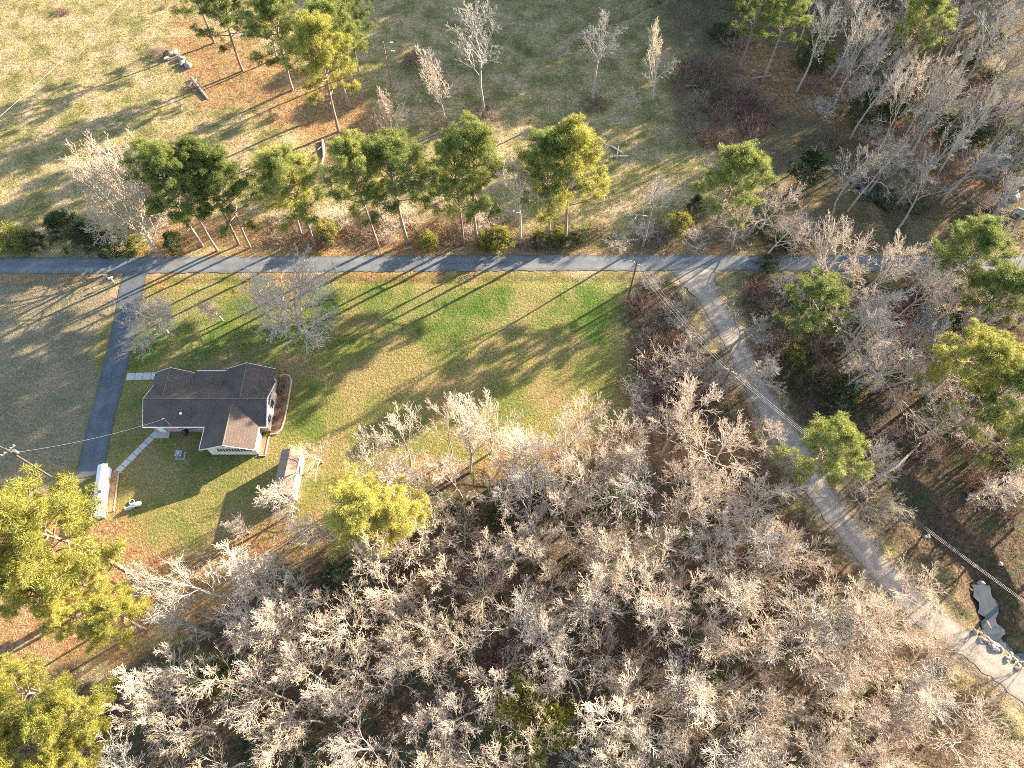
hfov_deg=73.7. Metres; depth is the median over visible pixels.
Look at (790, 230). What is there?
bare tree
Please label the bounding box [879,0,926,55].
bare tree
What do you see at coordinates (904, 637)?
bare tree
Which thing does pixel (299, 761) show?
shrub
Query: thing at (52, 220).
cedar tree
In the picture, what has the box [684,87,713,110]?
shrub
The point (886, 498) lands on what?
overhead wire
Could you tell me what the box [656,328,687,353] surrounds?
shrub
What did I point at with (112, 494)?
garden bed
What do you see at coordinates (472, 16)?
bare tree
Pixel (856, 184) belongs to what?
creek water
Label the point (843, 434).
pine tree
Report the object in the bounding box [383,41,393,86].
lamp post
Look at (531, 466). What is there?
shrub
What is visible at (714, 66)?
shrub
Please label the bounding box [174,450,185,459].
air conditioner
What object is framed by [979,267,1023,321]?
bare tree
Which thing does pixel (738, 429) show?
bare tree
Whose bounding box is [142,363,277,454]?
ranch house
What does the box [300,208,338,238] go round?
shrub
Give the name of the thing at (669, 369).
shrub
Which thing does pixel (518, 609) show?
bare tree
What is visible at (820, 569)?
shrub
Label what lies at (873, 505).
bare tree
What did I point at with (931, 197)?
shrub
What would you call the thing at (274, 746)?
bare tree
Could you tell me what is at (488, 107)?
shrub
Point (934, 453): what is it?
shrub
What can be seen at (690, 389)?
bare tree
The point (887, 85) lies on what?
bare tree
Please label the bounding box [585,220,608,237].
shrub
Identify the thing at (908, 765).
bare tree
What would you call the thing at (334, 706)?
bare tree
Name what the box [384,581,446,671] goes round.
bare tree
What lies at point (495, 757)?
bare tree
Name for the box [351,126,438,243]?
pine tree
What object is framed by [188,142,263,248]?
pine tree
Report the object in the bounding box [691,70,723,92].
shrub
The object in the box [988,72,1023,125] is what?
bare tree
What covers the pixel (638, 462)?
bare tree
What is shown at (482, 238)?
shrub
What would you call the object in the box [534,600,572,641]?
shrub
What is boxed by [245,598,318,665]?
bare tree
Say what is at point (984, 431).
shrub
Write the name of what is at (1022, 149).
bare tree
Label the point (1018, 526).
bare tree
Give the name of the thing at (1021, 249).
bare tree
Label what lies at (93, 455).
driveway
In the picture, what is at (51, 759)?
pine tree
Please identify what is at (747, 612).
bare tree
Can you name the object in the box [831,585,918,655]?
bare tree
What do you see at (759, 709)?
bare tree
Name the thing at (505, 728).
shrub
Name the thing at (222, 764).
bare tree
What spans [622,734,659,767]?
shrub
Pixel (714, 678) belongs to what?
shrub
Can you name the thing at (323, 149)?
fallen log
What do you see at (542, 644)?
bare tree
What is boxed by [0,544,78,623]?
pine tree
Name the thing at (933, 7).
pine tree
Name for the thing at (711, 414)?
shrub
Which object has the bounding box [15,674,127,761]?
pine tree
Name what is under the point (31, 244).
shrub
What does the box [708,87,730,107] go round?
shrub
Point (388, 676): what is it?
bare tree
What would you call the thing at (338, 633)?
bare tree
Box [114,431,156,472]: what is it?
back walk
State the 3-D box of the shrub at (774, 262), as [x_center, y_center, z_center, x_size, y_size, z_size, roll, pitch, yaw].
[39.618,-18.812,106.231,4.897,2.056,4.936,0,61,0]
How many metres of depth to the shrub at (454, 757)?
73.58 m
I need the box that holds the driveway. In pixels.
[76,270,146,478]
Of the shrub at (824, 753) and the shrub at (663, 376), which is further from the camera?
the shrub at (663, 376)
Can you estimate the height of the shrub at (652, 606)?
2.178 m
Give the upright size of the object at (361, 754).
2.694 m
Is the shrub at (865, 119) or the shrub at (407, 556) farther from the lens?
the shrub at (865, 119)
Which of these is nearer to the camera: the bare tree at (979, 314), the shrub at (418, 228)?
the bare tree at (979, 314)
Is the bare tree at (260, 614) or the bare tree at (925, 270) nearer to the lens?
the bare tree at (260, 614)
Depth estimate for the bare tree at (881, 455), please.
86.04 m
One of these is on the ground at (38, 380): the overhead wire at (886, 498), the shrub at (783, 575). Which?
the shrub at (783, 575)
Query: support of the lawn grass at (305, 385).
on the ground at (38, 380)
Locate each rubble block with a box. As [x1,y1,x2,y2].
[167,51,173,56]
[178,55,184,60]
[184,61,191,67]
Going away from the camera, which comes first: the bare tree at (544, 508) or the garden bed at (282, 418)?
the bare tree at (544, 508)
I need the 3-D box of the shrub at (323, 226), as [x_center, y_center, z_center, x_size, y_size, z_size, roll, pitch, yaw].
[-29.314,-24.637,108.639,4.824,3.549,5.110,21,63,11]
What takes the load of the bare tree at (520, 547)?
on the ground at (38, 380)
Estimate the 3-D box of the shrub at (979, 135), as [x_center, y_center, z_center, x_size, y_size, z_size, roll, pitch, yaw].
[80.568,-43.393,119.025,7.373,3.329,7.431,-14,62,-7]
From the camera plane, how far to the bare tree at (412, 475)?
79.63 m
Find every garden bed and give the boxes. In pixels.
[106,471,118,512]
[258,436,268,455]
[270,374,291,434]
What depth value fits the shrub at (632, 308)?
102.73 m
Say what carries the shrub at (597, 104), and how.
on the ground at (38, 380)
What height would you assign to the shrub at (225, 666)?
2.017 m
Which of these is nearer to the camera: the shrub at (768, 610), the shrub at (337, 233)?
the shrub at (768, 610)
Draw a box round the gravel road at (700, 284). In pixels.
[672,268,1023,702]
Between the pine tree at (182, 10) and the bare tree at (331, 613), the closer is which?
the bare tree at (331, 613)
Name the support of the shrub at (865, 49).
on the ground at (38, 380)
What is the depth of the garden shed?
88.01 m
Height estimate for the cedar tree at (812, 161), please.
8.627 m
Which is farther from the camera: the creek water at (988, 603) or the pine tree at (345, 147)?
the pine tree at (345, 147)
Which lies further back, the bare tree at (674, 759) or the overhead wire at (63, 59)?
the overhead wire at (63, 59)
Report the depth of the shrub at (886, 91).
125.86 m
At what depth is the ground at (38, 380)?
99.11 m
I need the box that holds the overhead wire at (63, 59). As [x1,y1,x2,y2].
[3,0,123,113]
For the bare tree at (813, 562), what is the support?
on the ground at (38, 380)
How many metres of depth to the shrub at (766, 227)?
109.67 m
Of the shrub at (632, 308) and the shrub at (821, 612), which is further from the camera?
the shrub at (632, 308)
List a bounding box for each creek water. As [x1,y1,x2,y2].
[842,172,884,203]
[972,585,1023,660]
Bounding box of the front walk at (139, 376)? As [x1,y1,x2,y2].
[126,372,155,379]
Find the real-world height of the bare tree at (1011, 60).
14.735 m
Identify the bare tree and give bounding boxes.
[59,124,180,252]
[60,738,128,767]
[94,723,157,767]
[101,675,166,765]
[108,649,191,729]
[113,288,186,360]
[120,549,253,610]
[133,684,216,757]
[136,589,214,651]
[136,639,212,690]
[162,745,186,767]
[170,633,269,726]
[184,735,247,767]
[194,300,223,321]
[202,595,300,686]
[211,533,290,617]
[215,642,305,737]
[219,512,252,542]
[232,242,341,357]
[243,707,319,767]
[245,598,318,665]
[247,754,272,767]
[249,584,314,640]
[252,467,314,547]
[254,690,325,754]
[256,566,321,634]
[263,637,355,715]
[288,435,330,482]
[290,508,369,559]
[296,596,343,665]
[300,672,370,764]
[304,580,393,660]
[308,576,358,638]
[316,722,370,767]
[323,632,396,722]
[323,692,404,767]
[337,425,406,491]
[349,531,396,585]
[350,512,454,570]
[354,561,420,614]
[363,652,425,708]
[364,401,428,471]
[365,591,409,660]
[367,451,427,520]
[368,750,401,767]
[371,623,456,704]
[372,86,409,131]
[375,580,434,641]
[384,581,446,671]
[391,494,462,569]
[394,464,454,522]
[398,679,473,767]
[406,732,474,767]
[411,389,466,452]
[412,44,452,120]
[416,552,466,616]
[424,451,466,508]
[427,605,501,667]
[427,741,480,767]
[428,687,494,745]
[430,391,505,482]
[437,498,493,547]
[444,0,503,115]
[447,526,515,603]
[448,640,526,736]
[450,551,510,630]
[459,731,523,767]
[465,388,524,458]
[466,459,525,522]
[466,574,549,651]
[482,520,547,578]
[487,420,548,497]
[491,149,541,243]
[493,716,561,767]
[496,461,561,543]
[501,423,560,479]
[507,511,567,564]
[513,663,566,728]
[517,606,584,662]
[518,479,613,558]
[519,611,572,676]
[520,559,579,611]
[528,451,596,530]
[535,636,611,701]
[541,406,593,484]
[546,434,615,501]
[547,559,637,648]
[556,664,619,759]
[557,738,619,767]
[561,389,611,453]
[565,511,631,592]
[570,612,639,692]
[575,658,680,758]
[577,517,667,582]
[578,8,628,103]
[580,736,642,767]
[584,443,656,536]
[588,537,634,606]
[592,423,650,490]
[597,637,683,741]
[598,439,650,510]
[602,409,656,460]
[606,551,669,613]
[617,172,676,246]
[617,708,686,767]
[620,506,700,581]
[633,583,691,656]
[642,16,680,98]
[643,567,702,644]
[647,390,702,456]
[652,727,718,767]
[655,648,721,725]
[656,680,729,765]
[658,450,733,508]
[661,453,713,497]
[661,485,717,546]
[663,660,756,729]
[665,561,738,617]
[668,367,723,446]
[670,606,747,670]
[679,409,763,476]
[686,462,759,549]
[686,482,758,549]
[691,514,770,598]
[693,354,744,396]
[697,610,786,693]
[697,743,749,767]
[699,569,751,629]
[699,725,791,767]
[703,688,792,767]
[709,189,754,249]
[711,554,783,624]
[713,665,790,760]
[714,505,808,609]
[716,571,788,666]
[722,302,781,351]
[723,686,821,741]
[726,469,807,527]
[727,504,810,569]
[730,352,788,395]
[743,179,815,234]
[744,509,808,544]
[747,413,792,458]
[747,733,796,767]
[755,521,837,610]
[758,595,852,696]
[761,568,829,641]
[762,203,812,259]
[765,578,870,665]
[779,719,857,767]
[785,674,862,738]
[792,209,878,283]
[795,0,826,50]
[796,0,842,91]
[805,631,888,713]
[809,563,882,640]
[810,686,891,763]
[813,0,864,65]
[816,649,894,730]
[818,276,864,334]
[826,144,886,226]
[826,720,900,767]
[827,296,902,360]
[830,0,887,80]
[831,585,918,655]
[832,10,891,110]
[836,339,900,394]
[838,582,935,687]
[839,228,931,316]
[839,472,916,533]
[841,319,937,415]
[841,697,934,767]
[846,135,913,212]
[848,0,888,65]
[848,282,916,338]
[849,57,906,139]
[849,733,927,767]
[856,434,905,485]
[857,669,955,749]
[860,17,907,92]
[866,35,924,118]
[866,128,913,195]
[867,656,942,723]
[868,7,915,78]
[874,53,939,153]
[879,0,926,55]
[879,299,947,356]
[886,552,950,624]
[889,75,965,178]
[890,657,998,740]
[891,620,979,710]
[893,118,974,208]
[893,254,965,318]
[895,149,960,230]
[895,340,963,437]
[896,10,954,67]
[903,0,970,91]
[903,47,969,137]
[907,244,967,293]
[907,389,982,446]
[909,67,988,159]
[913,315,963,371]
[915,36,979,115]
[923,688,1023,767]
[928,260,990,323]
[937,82,1016,176]
[938,0,1008,67]
[940,134,1020,204]
[941,757,964,767]
[944,0,1023,102]
[947,0,990,54]
[948,79,1007,154]
[952,304,1005,357]
[956,222,1021,282]
[958,1,1012,75]
[961,726,1023,767]
[965,59,1023,144]
[965,464,1023,511]
[966,112,1023,187]
[967,166,1023,245]
[970,87,1023,169]
[973,0,999,36]
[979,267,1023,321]
[981,34,1023,107]
[986,0,1023,50]
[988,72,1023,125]
[988,146,1023,208]
[989,0,1023,78]
[992,84,1023,156]
[998,0,1023,40]
[998,147,1023,178]
[999,393,1023,436]
[999,758,1019,767]
[1003,144,1023,198]
[1012,239,1023,265]
[1013,523,1023,528]
[1014,212,1023,225]
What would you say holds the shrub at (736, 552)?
on the ground at (38, 380)
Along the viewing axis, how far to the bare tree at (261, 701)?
70.27 m
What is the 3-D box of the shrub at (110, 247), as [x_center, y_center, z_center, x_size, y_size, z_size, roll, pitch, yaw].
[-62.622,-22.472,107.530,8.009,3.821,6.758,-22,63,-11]
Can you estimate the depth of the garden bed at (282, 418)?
95.36 m
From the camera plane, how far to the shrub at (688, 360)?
97.23 m
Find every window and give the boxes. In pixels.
[267,412,271,423]
[270,397,273,409]
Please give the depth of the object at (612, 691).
76.78 m
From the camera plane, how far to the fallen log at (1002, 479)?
89.41 m
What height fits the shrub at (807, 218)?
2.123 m
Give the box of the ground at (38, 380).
[0,0,1023,767]
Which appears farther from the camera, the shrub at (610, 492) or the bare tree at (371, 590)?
the shrub at (610, 492)
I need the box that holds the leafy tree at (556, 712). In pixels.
[485,665,579,767]
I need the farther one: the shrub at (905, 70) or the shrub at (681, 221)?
the shrub at (905, 70)
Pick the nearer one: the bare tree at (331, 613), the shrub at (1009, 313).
the bare tree at (331, 613)
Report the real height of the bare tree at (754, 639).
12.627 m
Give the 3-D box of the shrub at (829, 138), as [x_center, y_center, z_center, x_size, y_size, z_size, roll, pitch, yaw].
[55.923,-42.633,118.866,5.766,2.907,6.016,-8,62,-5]
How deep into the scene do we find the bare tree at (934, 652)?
72.19 m
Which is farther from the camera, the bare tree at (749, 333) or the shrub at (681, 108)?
the shrub at (681, 108)
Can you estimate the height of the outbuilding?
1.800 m
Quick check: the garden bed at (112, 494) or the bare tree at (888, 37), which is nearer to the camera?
the garden bed at (112, 494)
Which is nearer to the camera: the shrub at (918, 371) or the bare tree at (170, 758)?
the bare tree at (170, 758)
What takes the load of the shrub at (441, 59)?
on the ground at (38, 380)
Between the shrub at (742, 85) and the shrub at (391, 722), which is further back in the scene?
the shrub at (742, 85)
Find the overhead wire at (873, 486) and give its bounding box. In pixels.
[741,377,1019,596]
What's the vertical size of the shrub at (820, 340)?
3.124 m
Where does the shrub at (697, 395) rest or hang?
on the ground at (38, 380)
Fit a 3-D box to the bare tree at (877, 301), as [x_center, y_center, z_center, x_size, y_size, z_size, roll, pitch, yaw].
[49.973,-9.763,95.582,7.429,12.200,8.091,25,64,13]
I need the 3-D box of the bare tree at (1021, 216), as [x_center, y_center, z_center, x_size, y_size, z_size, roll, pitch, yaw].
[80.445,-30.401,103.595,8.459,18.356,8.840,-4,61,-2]
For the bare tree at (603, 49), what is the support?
on the ground at (38, 380)
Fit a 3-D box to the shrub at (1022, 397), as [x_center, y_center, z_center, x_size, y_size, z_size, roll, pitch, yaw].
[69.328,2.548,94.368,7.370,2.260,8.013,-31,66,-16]
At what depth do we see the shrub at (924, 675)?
77.47 m
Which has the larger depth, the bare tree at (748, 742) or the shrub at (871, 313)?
the shrub at (871, 313)
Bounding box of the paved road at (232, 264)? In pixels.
[0,254,1023,273]
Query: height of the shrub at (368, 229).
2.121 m
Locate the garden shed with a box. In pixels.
[273,449,304,500]
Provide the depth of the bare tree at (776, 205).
102.98 m
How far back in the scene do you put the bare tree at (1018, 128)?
112.55 m
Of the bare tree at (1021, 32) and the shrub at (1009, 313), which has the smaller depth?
the shrub at (1009, 313)
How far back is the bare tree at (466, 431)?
83.10 m
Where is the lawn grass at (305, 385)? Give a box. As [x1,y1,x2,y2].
[0,274,630,554]
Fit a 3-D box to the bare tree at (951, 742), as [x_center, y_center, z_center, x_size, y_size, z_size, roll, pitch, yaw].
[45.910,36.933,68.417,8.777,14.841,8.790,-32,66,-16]
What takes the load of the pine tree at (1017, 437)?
on the ground at (38, 380)
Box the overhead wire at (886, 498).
[735,374,1017,596]
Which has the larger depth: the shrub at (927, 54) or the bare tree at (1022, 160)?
the shrub at (927, 54)
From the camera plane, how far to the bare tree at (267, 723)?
68.54 m
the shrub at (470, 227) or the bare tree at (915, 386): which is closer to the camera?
the bare tree at (915, 386)
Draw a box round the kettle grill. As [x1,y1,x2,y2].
[181,429,188,435]
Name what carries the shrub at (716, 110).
on the ground at (38, 380)
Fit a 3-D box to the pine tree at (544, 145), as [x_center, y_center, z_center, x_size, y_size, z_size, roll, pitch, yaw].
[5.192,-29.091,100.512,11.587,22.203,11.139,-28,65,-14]
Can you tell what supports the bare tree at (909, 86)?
on the ground at (38, 380)
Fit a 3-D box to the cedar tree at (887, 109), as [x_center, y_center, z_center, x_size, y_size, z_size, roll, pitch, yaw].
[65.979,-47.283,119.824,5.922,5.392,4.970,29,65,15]
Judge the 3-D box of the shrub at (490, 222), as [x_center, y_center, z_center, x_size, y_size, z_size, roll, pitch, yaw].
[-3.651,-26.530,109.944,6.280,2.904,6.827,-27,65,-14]
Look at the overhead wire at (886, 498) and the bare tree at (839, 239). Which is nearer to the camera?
the overhead wire at (886, 498)
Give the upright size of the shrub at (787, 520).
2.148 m
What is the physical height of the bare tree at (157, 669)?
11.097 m
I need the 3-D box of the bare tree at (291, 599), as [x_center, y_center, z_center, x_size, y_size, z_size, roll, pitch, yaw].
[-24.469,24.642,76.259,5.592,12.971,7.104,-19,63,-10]
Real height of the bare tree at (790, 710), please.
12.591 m
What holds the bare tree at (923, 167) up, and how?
on the ground at (38, 380)
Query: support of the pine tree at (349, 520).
on the ground at (38, 380)
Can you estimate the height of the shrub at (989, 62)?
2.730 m
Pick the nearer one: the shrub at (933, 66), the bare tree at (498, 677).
the bare tree at (498, 677)
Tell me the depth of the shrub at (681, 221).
108.64 m
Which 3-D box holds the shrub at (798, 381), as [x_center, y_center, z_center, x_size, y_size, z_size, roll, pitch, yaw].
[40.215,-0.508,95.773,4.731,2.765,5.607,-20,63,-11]
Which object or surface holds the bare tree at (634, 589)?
on the ground at (38, 380)
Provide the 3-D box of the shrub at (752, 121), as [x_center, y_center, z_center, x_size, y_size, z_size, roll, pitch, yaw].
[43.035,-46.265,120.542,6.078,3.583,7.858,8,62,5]
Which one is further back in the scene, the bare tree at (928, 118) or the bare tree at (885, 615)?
the bare tree at (928, 118)
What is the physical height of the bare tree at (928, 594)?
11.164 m
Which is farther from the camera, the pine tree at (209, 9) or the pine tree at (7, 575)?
the pine tree at (209, 9)
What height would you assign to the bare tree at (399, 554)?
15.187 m
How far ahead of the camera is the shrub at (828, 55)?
129.10 m
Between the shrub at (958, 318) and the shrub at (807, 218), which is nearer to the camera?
the shrub at (958, 318)
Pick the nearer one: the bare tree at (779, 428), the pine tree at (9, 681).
the pine tree at (9, 681)
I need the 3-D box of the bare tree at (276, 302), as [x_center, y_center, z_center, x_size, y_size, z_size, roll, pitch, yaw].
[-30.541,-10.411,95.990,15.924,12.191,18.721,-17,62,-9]
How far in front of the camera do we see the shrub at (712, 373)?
96.39 m
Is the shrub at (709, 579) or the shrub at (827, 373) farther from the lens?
the shrub at (827, 373)
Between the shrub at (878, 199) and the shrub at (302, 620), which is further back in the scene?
the shrub at (878, 199)
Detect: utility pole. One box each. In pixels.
[0,445,54,479]
[627,260,641,300]
[710,367,736,404]
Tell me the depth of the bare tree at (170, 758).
68.31 m
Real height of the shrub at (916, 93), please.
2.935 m
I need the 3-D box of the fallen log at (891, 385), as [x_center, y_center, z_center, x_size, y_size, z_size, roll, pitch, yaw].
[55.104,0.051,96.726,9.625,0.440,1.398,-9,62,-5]
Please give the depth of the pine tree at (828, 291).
90.99 m
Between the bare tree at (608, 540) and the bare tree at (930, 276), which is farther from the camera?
the bare tree at (930, 276)
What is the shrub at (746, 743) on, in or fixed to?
on the ground at (38, 380)
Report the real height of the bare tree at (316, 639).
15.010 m
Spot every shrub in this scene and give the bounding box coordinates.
[0,220,32,254]
[18,229,52,256]
[53,6,68,16]
[90,224,141,258]
[124,230,149,254]
[159,695,198,738]
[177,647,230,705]
[191,657,226,693]
[231,729,270,767]
[248,664,284,704]
[263,225,291,249]
[267,207,291,227]
[274,597,319,641]
[275,401,283,407]
[285,735,317,767]
[288,224,311,239]
[293,669,325,701]
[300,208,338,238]
[313,214,340,245]
[315,225,342,246]
[316,557,365,600]
[321,202,357,232]
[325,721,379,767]
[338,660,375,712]
[342,222,362,240]
[347,607,373,636]
[354,224,381,246]
[354,545,390,575]
[358,206,380,223]
[369,217,402,243]
[373,200,401,229]
[376,703,410,738]
[396,204,430,229]
[398,48,421,71]
[401,535,428,573]
[410,224,437,245]
[412,44,451,85]
[413,637,451,669]
[414,228,438,250]
[424,741,479,767]
[427,208,448,227]
[428,695,465,730]
[435,115,453,130]
[436,219,469,245]
[444,569,480,608]
[445,496,474,523]
[455,211,472,228]
[459,220,481,241]
[471,99,505,124]
[474,230,495,253]
[476,211,505,230]
[477,648,507,682]
[479,501,511,531]
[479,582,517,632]
[484,712,517,744]
[485,224,515,255]
[485,545,511,568]
[511,457,552,494]
[512,223,545,250]
[526,480,571,516]
[529,232,549,249]
[529,535,561,568]
[530,226,546,238]
[533,648,574,701]
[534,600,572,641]
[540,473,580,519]
[540,706,579,756]
[547,222,582,249]
[550,224,564,240]
[568,226,589,245]
[569,547,595,580]
[577,91,608,114]
[579,589,614,626]
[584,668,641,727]
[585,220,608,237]
[593,479,634,518]
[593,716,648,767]
[606,229,633,254]
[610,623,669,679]
[616,391,665,432]
[620,374,658,403]
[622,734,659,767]
[623,214,664,240]
[624,286,654,315]
[626,320,672,356]
[628,339,699,398]
[628,546,674,586]
[632,348,665,383]
[635,268,665,292]
[636,586,684,639]
[638,311,670,338]
[642,380,680,417]
[646,492,677,523]
[649,362,691,398]
[649,403,694,446]
[650,228,679,251]
[653,697,699,743]
[654,349,682,377]
[655,330,711,377]
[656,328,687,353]
[657,290,692,327]
[665,309,700,340]
[666,209,694,232]
[669,81,692,99]
[670,61,705,87]
[672,100,703,123]
[672,111,710,143]
[675,402,717,442]
[676,378,710,412]
[678,54,707,76]
[678,337,709,364]
[681,224,715,251]
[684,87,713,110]
[684,323,710,349]
[688,358,721,387]
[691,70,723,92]
[695,128,720,148]
[697,394,730,431]
[697,668,725,698]
[698,567,729,605]
[701,55,728,77]
[701,377,743,412]
[703,115,736,134]
[706,19,738,44]
[706,97,738,126]
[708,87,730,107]
[713,18,759,55]
[714,130,738,148]
[714,477,752,519]
[717,216,755,253]
[718,71,761,98]
[721,543,743,565]
[724,719,774,767]
[727,82,762,104]
[727,96,762,123]
[732,0,750,12]
[738,110,773,137]
[739,276,771,303]
[749,87,778,110]
[750,211,784,240]
[750,251,781,275]
[752,603,782,631]
[753,324,804,365]
[756,102,784,128]
[756,292,794,318]
[757,667,794,703]
[766,568,796,600]
[767,229,802,257]
[769,270,811,305]
[773,514,795,539]
[779,233,806,249]
[779,367,817,401]
[782,343,809,368]
[787,211,828,244]
[790,47,828,75]
[790,323,839,362]
[799,74,827,94]
[800,596,839,632]
[801,93,847,122]
[802,553,829,579]
[802,726,854,767]
[804,28,830,50]
[808,302,835,322]
[812,356,848,399]
[815,126,849,152]
[815,384,870,428]
[816,45,838,64]
[818,369,867,410]
[819,53,857,77]
[823,684,857,715]
[825,329,860,354]
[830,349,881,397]
[831,74,865,105]
[831,280,857,313]
[840,161,877,188]
[843,69,885,99]
[844,623,891,671]
[848,295,902,334]
[851,105,879,126]
[852,139,879,161]
[857,407,911,459]
[858,118,896,146]
[858,316,914,356]
[859,46,899,72]
[861,183,902,209]
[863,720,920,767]
[869,380,906,411]
[870,678,900,717]
[872,82,901,98]
[876,143,920,177]
[885,41,910,61]
[886,95,915,120]
[887,292,921,321]
[889,63,917,81]
[892,358,932,386]
[893,119,920,142]
[893,313,934,354]
[896,85,925,106]
[899,663,940,696]
[900,196,930,218]
[906,265,968,314]
[909,432,948,468]
[910,301,957,334]
[911,398,957,436]
[915,184,948,206]
[916,46,937,59]
[917,278,953,302]
[919,56,954,84]
[923,90,959,113]
[924,151,959,176]
[924,380,974,416]
[926,111,961,133]
[937,128,965,148]
[943,34,972,52]
[943,323,974,363]
[944,276,987,312]
[944,280,992,316]
[945,300,978,332]
[946,411,1005,452]
[947,366,1004,402]
[952,50,980,69]
[954,118,998,149]
[955,180,991,209]
[959,454,1005,495]
[964,79,994,101]
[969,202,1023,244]
[970,26,1010,49]
[970,44,1007,68]
[970,143,1001,168]
[972,110,1004,130]
[977,68,1010,88]
[984,291,1023,325]
[984,320,1022,347]
[986,165,1019,191]
[986,390,1023,413]
[988,100,1017,120]
[988,487,1023,531]
[995,120,1023,151]
[995,450,1023,494]
[997,150,1023,176]
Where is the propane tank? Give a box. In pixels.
[125,501,141,510]
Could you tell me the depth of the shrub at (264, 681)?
77.37 m
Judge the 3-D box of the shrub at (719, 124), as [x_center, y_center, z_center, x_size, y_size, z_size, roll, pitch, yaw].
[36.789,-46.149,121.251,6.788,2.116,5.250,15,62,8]
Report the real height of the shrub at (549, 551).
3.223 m
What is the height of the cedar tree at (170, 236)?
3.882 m
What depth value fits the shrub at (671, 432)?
93.08 m
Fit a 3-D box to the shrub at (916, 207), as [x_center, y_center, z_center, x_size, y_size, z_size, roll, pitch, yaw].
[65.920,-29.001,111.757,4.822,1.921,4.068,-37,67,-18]
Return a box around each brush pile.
[147,40,172,58]
[158,3,167,9]
[183,77,203,92]
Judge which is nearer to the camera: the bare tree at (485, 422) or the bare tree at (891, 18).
the bare tree at (485, 422)
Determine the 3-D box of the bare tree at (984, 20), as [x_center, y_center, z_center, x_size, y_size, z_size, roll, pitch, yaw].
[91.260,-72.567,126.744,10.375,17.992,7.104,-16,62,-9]
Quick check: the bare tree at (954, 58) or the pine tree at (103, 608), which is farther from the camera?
the bare tree at (954, 58)
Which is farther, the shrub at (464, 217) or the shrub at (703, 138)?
the shrub at (703, 138)
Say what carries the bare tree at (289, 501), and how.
on the ground at (38, 380)
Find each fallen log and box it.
[190,77,207,98]
[318,139,324,174]
[416,120,462,142]
[853,442,920,493]
[870,378,928,393]
[967,468,1023,496]
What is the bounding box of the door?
[157,428,166,431]
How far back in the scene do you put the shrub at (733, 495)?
87.73 m
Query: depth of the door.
92.80 m
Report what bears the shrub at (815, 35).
on the ground at (38, 380)
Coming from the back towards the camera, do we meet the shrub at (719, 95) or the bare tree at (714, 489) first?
the shrub at (719, 95)
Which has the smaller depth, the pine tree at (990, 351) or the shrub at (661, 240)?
the pine tree at (990, 351)
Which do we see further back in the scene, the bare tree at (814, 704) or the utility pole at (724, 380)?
the utility pole at (724, 380)
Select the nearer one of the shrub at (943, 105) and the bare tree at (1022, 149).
the bare tree at (1022, 149)
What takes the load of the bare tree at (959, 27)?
on the ground at (38, 380)
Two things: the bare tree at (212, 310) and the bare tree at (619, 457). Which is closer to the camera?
the bare tree at (619, 457)
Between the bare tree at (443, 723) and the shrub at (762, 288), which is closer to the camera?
the bare tree at (443, 723)
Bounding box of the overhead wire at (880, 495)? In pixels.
[730,372,1018,598]
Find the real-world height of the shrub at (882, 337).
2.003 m
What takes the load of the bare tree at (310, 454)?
on the ground at (38, 380)
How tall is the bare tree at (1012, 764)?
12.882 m
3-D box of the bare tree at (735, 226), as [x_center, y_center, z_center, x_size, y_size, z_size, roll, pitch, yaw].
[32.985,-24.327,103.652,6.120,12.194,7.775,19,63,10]
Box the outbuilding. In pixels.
[91,464,111,518]
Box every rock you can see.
[976,580,985,584]
[1007,188,1019,200]
[1014,207,1023,217]
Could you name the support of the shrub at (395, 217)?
on the ground at (38, 380)
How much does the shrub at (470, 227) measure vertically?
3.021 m
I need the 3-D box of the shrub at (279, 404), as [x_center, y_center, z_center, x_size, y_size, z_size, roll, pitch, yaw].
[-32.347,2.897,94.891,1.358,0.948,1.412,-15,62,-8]
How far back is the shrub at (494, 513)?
85.94 m
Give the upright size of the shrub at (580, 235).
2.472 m
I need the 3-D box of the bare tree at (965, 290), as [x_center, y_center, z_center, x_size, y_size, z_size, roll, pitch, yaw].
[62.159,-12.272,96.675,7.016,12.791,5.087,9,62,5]
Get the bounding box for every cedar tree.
[40,208,86,247]
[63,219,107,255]
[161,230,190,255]
[682,194,707,219]
[787,145,829,197]
[834,89,882,126]
[870,100,898,132]
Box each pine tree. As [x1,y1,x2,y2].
[0,461,138,607]
[0,528,99,613]
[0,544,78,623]
[0,650,86,739]
[0,698,86,767]
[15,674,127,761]
[31,724,125,767]
[33,587,97,642]
[48,539,121,590]
[73,575,151,657]
[118,135,213,246]
[138,139,218,251]
[168,0,229,43]
[170,133,248,245]
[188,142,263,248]
[189,0,251,71]
[233,0,304,90]
[242,0,287,56]
[248,142,312,241]
[249,140,327,247]
[276,8,361,132]
[297,0,368,106]
[318,459,402,563]
[319,128,389,247]
[333,0,374,70]
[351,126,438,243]
[355,472,437,555]
[425,129,492,244]
[432,107,514,243]
[511,124,588,237]
[529,113,613,241]
[690,138,780,241]
[729,0,784,70]
[755,0,813,80]
[771,260,853,340]
[775,410,874,488]
[885,0,957,93]
[912,317,1023,396]
[925,212,1019,307]
[949,357,1023,430]
[955,258,1023,332]
[962,403,1023,468]

